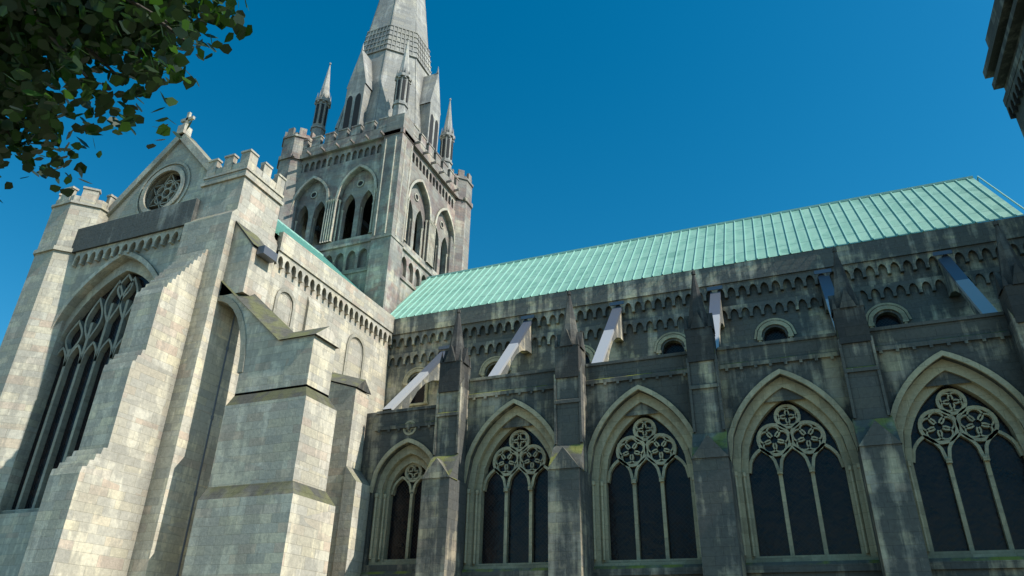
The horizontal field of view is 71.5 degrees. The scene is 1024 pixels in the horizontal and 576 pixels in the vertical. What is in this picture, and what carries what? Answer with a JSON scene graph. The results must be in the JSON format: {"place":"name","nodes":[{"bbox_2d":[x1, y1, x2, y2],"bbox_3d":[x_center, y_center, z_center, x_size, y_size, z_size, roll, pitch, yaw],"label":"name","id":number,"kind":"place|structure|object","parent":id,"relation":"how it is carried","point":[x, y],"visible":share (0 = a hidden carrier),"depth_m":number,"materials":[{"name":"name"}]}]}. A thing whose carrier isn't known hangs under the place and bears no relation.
{"place":"outdoors","nodes":[
{"label":"outdoors","id":0,"kind":"place"},
{"bbox_2d":[277,79,472,318],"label":"tower","id":1,"kind":"structure","parent":0,"point":[384,276],"depth_m":59.51,"materials":[{"name":"grey stone"}]},
{"bbox_2d":[287,136,454,278],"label":"tower shafts","id":2,"kind":"object","parent":1,"relation":"attached to","point":[327,228],"visible":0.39,"depth_m":57.97,"materials":[{"name":"grey stone"}]},
{"bbox_2d":[310,0,454,168],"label":"spire","id":3,"kind":"structure","parent":1,"relation":"on","point":[394,49],"depth_m":67.55,"materials":[{"name":"stone"}]},
{"bbox_2d":[0,0,1023,345],"label":"sky","id":4,"kind":"structure","parent":0,"point":[577,124],"materials":[{"name":"blue"}]},
{"bbox_2d":[983,0,1023,136],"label":"tower","id":5,"kind":"structure","parent":0,"point":[1004,61],"depth_m":37.79,"materials":[{"name":"stone"}]},
{"label":"ground","id":6,"kind":"structure","parent":0,"visible":0},
{"bbox_2d":[6,0,220,135],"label":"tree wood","id":7,"kind":"object","parent":6,"relation":"on","point":[91,51],"visible":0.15,"depth_m":6.70,"materials":[{"name":"brown plant"}]},
{"bbox_2d":[0,0,252,202],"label":"tree leaves","id":8,"kind":"object","parent":7,"relation":"attached to","point":[128,30],"visible":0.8,"depth_m":6.71,"materials":[{"name":"green plant"}]},
{"bbox_2d":[0,112,394,575],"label":"transept","id":9,"kind":"structure","parent":6,"relation":"on","point":[118,496],"depth_m":33.00,"materials":[{"name":"stone"}]},
{"bbox_2d":[71,198,199,253],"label":"transept cornice","id":10,"kind":"structure","parent":9,"relation":"attached to","point":[169,217],"depth_m":39.74,"materials":[{"name":"grey stone"}]},
{"bbox_2d":[15,171,364,509],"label":"transept trim","id":11,"kind":"structure","parent":9,"relation":"attached to","point":[163,187],"depth_m":37.86,"materials":[{"name":"grey stone"}]},
{"bbox_2d":[176,245,277,575],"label":"drainpipe","id":12,"kind":"object","parent":9,"relation":"attached to","point":[266,253],"visible":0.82,"depth_m":34.16,"materials":[{"name":"grey metal"}]},
{"bbox_2d":[198,221,370,505],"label":"buttress ledges","id":13,"kind":"object","parent":9,"relation":"attached to","point":[276,326],"visible":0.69,"depth_m":31.05,"materials":[{"name":"grey stone"}]},
{"bbox_2d":[360,216,1023,575],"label":"nave walls","id":14,"kind":"structure","parent":6,"relation":"on","point":[860,383],"depth_m":31.69,"materials":[{"name":"grey stone"}]},
{"bbox_2d":[11,176,1023,563],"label":"window glass","id":15,"kind":"object","parent":14,"relation":"attached to","point":[941,508],"visible":0.56,"depth_m":28.92,"materials":[{"name":"black glass"}]},
{"bbox_2d":[274,178,1023,318],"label":"roof","id":16,"kind":"structure","parent":14,"relation":"on","point":[948,218],"depth_m":46.06,"materials":[{"name":"green metal"}]},
{"bbox_2d":[275,176,1023,317],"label":"roof seams","id":17,"kind":"object","parent":16,"relation":"on","point":[281,227],"visible":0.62,"depth_m":48.55,"materials":[{"name":"green metal"}]},
{"bbox_2d":[382,279,997,410],"bbox_3d":[7.572,3.261,37.383,30.330,4.832,4.094,-10,-29,20],"label":"flyer lead","id":18,"kind":"object","parent":14,"relation":"attached to","point":[978,300],"visible":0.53,"depth_m":38.78,"materials":[{"name":"grey metal"}]},
{"bbox_2d":[421,249,968,372],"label":"buttresses","id":19,"kind":"structure","parent":14,"relation":"attached to","point":[952,269],"depth_m":40.91,"materials":[{"name":"grey stone"}]},
{"bbox_2d":[368,303,1023,569],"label":"nave window trim","id":20,"kind":"structure","parent":14,"relation":"attached to","point":[1004,406],"depth_m":29.47,"materials":[{"name":"grey stone"}]},
{"bbox_2d":[438,219,1023,392],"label":"pinnacles","id":21,"kind":"object","parent":14,"relation":"on","point":[847,308],"visible":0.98,"depth_m":30.26,"materials":[{"name":"stone"}]}
]}

